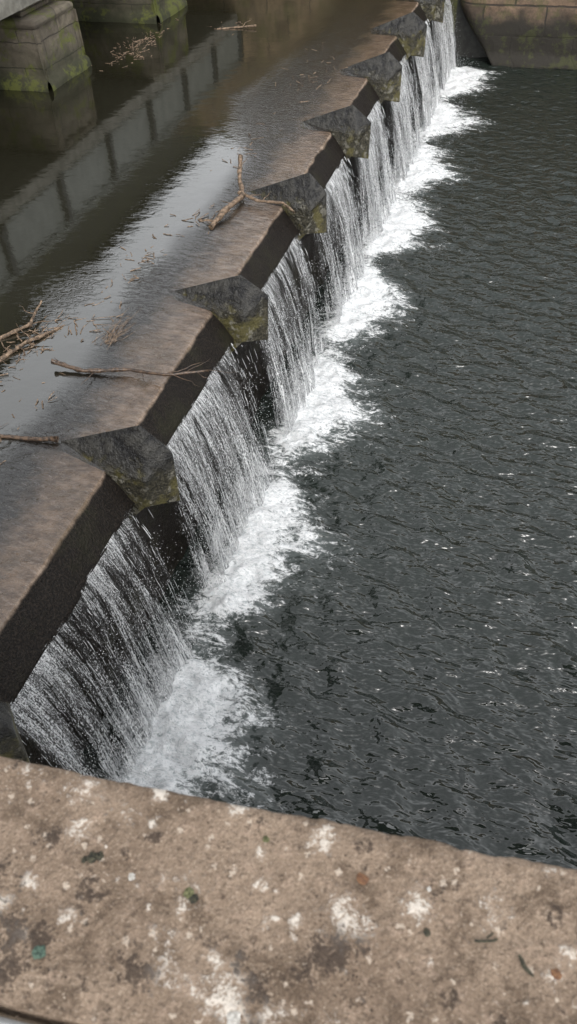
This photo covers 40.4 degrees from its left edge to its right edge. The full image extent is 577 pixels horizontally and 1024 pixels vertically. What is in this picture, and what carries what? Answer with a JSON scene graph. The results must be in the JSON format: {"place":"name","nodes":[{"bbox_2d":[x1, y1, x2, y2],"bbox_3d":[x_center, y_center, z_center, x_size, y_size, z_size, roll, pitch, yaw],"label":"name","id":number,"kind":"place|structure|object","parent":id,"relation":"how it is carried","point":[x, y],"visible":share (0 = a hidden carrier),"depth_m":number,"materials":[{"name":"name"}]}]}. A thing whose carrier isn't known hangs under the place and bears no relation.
{"place":"outdoors","nodes":[
{"label":"outdoors","id":0,"kind":"place"},
{"bbox_2d":[92,311,137,348],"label":"dead grass","id":1,"kind":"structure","parent":0,"point":[118,333],"depth_m":6.63,"materials":[{"name":"brown plant"}]},
{"bbox_2d":[0,0,416,449],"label":"upstream water","id":2,"kind":"structure","parent":0,"point":[102,166],"depth_m":9.32,"materials":[{"name":"grey liquid"}]},
{"bbox_2d":[0,300,52,339],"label":"driftwood branch","id":3,"kind":"object","parent":2,"relation":"on","point":[15,331],"visible":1,"depth_m":6.71,"materials":[{"name":"brown wood"}]},
{"bbox_2d":[0,423,58,441],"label":"driftwood branch","id":4,"kind":"object","parent":2,"relation":"on","point":[47,438],"visible":1,"depth_m":5.67,"materials":[{"name":"brown wood"}]},
{"bbox_2d":[0,320,64,361],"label":"driftwood branch","id":5,"kind":"object","parent":2,"relation":"on","point":[15,349],"visible":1,"depth_m":6.54,"materials":[{"name":"brown wood"}]},
{"bbox_2d":[0,0,91,91],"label":"stone pier","id":6,"kind":"structure","parent":2,"relation":"in","point":[41,44],"depth_m":11.15,"materials":[{"name":"grey stone"}]},
{"bbox_2d":[0,0,39,20],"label":"footbridge","id":7,"kind":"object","parent":6,"relation":"on","point":[8,8],"depth_m":10.38,"materials":[{"name":"concrete"}]},
{"bbox_2d":[56,0,186,23],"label":"stone pier","id":8,"kind":"structure","parent":2,"relation":"in","point":[137,11],"depth_m":13.67,"materials":[{"name":"grey stone"}]},
{"bbox_2d":[51,359,232,385],"bbox_3d":[-1.155,-1.081,6.181,1.503,0.140,0.332,1,45,3],"label":"driftwood branch","id":9,"kind":"object","parent":2,"relation":"on","point":[79,369],"visible":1,"depth_m":6.24,"materials":[{"name":"brown wood"}]},
{"bbox_2d":[0,21,347,463],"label":"floating twig litter","id":10,"kind":"object","parent":2,"relation":"on","point":[43,329],"visible":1,"depth_m":7.26,"materials":[{"name":"brown wood"}]},
{"bbox_2d":[198,154,253,229],"bbox_3d":[-0.542,-3.397,8.305,0.428,0.311,1.252,10,47,13],"label":"driftwood branch","id":11,"kind":"object","parent":2,"relation":"on","point":[224,210],"visible":1,"depth_m":8.28,"materials":[{"name":"brown wood"}]},
{"bbox_2d":[217,20,255,28],"bbox_3d":[-0.875,-8.160,13.163,0.629,0.089,0.291,-15,46,-11],"label":"driftwood branch","id":12,"kind":"object","parent":2,"relation":"on","point":[238,26],"visible":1,"depth_m":13.17,"materials":[{"name":"brown wood"}]},
{"bbox_2d":[237,191,294,212],"bbox_3d":[-0.221,-3.333,8.384,0.711,0.110,0.176,23,51,23],"label":"driftwood branch","id":13,"kind":"object","parent":2,"relation":"on","point":[265,201],"visible":1,"depth_m":8.34,"materials":[{"name":"brown wood"}]},
{"bbox_2d":[0,756,576,1023],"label":"bridge parapet","id":14,"kind":"structure","parent":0,"point":[117,967],"depth_m":0.84,"materials":[{"name":"stone"}]},
{"bbox_2d":[31,945,45,958],"bbox_3d":[-0.262,0.462,0.821,0.015,0.010,0.015,-31,51,-25],"label":"moss clump","id":15,"kind":"object","parent":14,"relation":"on","point":[38,952],"visible":1,"depth_m":0.82,"materials":[{"name":"green plant"}]},
{"bbox_2d":[81,856,86,862],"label":"moss clump","id":16,"kind":"object","parent":14,"relation":"on","point":[84,860],"visible":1,"depth_m":0.89,"materials":[{"name":"green plant"}]},
{"bbox_2d":[86,852,95,862],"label":"moss clump","id":17,"kind":"object","parent":14,"relation":"on","point":[90,858],"visible":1,"depth_m":0.89,"materials":[{"name":"green plant"}]},
{"bbox_2d":[95,851,103,860],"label":"moss clump","id":18,"kind":"object","parent":14,"relation":"on","point":[99,856],"visible":1,"depth_m":0.89,"materials":[{"name":"green plant"}]},
{"bbox_2d":[128,873,134,880],"bbox_3d":[-0.175,0.407,0.873,0.008,0.003,0.009,10,47,13],"label":"bird dropping","id":19,"kind":"object","parent":14,"relation":"on","point":[131,876],"visible":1,"depth_m":0.87,"materials":[{"name":"white"}]},
{"bbox_2d":[183,887,193,899],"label":"moss clump","id":20,"kind":"object","parent":14,"relation":"on","point":[188,892],"visible":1,"depth_m":0.85,"materials":[{"name":"green plant"}]},
{"bbox_2d":[188,894,198,903],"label":"moss clump","id":21,"kind":"object","parent":14,"relation":"on","point":[194,898],"visible":1,"depth_m":0.85,"materials":[{"name":"green plant"}]},
{"bbox_2d":[226,1011,240,1023],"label":"bird dropping","id":22,"kind":"object","parent":14,"relation":"on","point":[233,1017],"visible":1,"depth_m":0.77,"materials":[{"name":"white"}]},
{"bbox_2d":[263,836,269,841],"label":"moss clump","id":23,"kind":"object","parent":14,"relation":"on","point":[266,839],"visible":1,"depth_m":0.90,"materials":[{"name":"green plant"}]},
{"bbox_2d":[6,777,563,1023],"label":"soil crumbs","id":24,"kind":"object","parent":14,"relation":"on","point":[281,958],"visible":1,"depth_m":0.82,"materials":[{"name":"brown soil"}]},
{"bbox_2d":[357,873,368,884],"bbox_3d":[0.082,0.404,0.863,0.014,0.004,0.012,10,47,13],"label":"dry leaf","id":25,"kind":"object","parent":14,"relation":"on","point":[362,879],"visible":1,"depth_m":0.86,"materials":[{"name":"brown plant"}]},
{"bbox_2d":[423,928,430,936],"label":"moss clump","id":26,"kind":"object","parent":14,"relation":"on","point":[426,932],"visible":1,"depth_m":0.82,"materials":[{"name":"green plant"}]},
{"bbox_2d":[474,932,497,942],"bbox_3d":[0.204,0.444,0.812,0.023,0.006,0.009,-14,46,-11],"label":"twig piece","id":27,"kind":"object","parent":14,"relation":"on","point":[487,940],"visible":1,"depth_m":0.81,"materials":[{"name":"brown wood"}]},
{"bbox_2d":[518,954,534,977],"bbox_3d":[0.239,0.460,0.793,0.007,0.004,0.023,-21,48,-17],"label":"curled dead leaf","id":28,"kind":"object","parent":14,"relation":"on","point":[525,967],"visible":1,"depth_m":0.79,"materials":[{"name":"plant"}]},
{"bbox_2d":[550,968,561,979],"bbox_3d":[0.270,0.467,0.791,0.011,0.004,0.011,-9,45,-6],"label":"dry leaf","id":29,"kind":"object","parent":14,"relation":"on","point":[556,974],"visible":1,"depth_m":0.79,"materials":[{"name":"brown plant"}]},
{"bbox_2d":[75,56,576,869],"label":"river water","id":30,"kind":"structure","parent":0,"point":[401,660],"depth_m":7.08,"materials":[{"name":"grey liquid"}]},
{"bbox_2d":[0,0,439,770],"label":"weir","id":31,"kind":"object","parent":30,"relation":"in","point":[62,518],"visible":0.52,"depth_m":6.68,"materials":[{"name":"concrete"}]},
{"bbox_2d":[0,701,29,762],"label":"weir splitter block","id":32,"kind":"structure","parent":31,"relation":"on","point":[11,745],"depth_m":4.09,"materials":[{"name":"grey concrete"}]},
{"bbox_2d":[58,425,179,519],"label":"weir splitter block","id":33,"kind":"structure","parent":31,"relation":"on","point":[136,464],"depth_m":5.50,"materials":[{"name":"grey stone"}]},
{"bbox_2d":[172,275,267,356],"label":"weir splitter block","id":34,"kind":"structure","parent":31,"relation":"on","point":[237,306],"depth_m":6.97,"materials":[{"name":"grey stone"}]},
{"bbox_2d":[10,0,478,796],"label":"waterfall","id":35,"kind":"structure","parent":31,"relation":"on","point":[430,102],"depth_m":7.29,"materials":[{"name":"liquid"}]},
{"bbox_2d":[247,173,326,246],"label":"weir splitter block","id":36,"kind":"structure","parent":31,"relation":"on","point":[304,197],"depth_m":8.42,"materials":[{"name":"grey stone"}]},
{"bbox_2d":[300,105,370,169],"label":"weir splitter block","id":37,"kind":"structure","parent":31,"relation":"on","point":[348,128],"depth_m":9.90,"materials":[{"name":"grey stone"}]},
{"bbox_2d":[340,52,401,111],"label":"weir splitter block","id":38,"kind":"structure","parent":31,"relation":"on","point":[382,73],"depth_m":11.35,"materials":[{"name":"grey stone"}]},
{"bbox_2d":[371,12,426,62],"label":"weir splitter block","id":39,"kind":"structure","parent":31,"relation":"on","point":[409,31],"depth_m":12.81,"materials":[{"name":"grey stone"}]},
{"bbox_2d":[396,0,444,23],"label":"weir splitter block","id":40,"kind":"structure","parent":31,"relation":"on","point":[433,10],"depth_m":14.32,"materials":[{"name":"grey stone"}]},
{"bbox_2d":[460,0,576,69],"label":"river wall","id":41,"kind":"structure","parent":30,"relation":"in","point":[538,34],"depth_m":16.18,"materials":[{"name":"stone"}]},
{"bbox_2d":[440,0,457,31],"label":"waterfall","id":42,"kind":"structure","parent":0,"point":[453,3],"depth_m":16.55,"materials":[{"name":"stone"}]},
{"bbox_2d":[438,0,486,57],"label":"recess","id":43,"kind":"object","parent":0,"point":[467,41],"depth_m":16.94,"materials":[{"name":"stone"}]}
]}

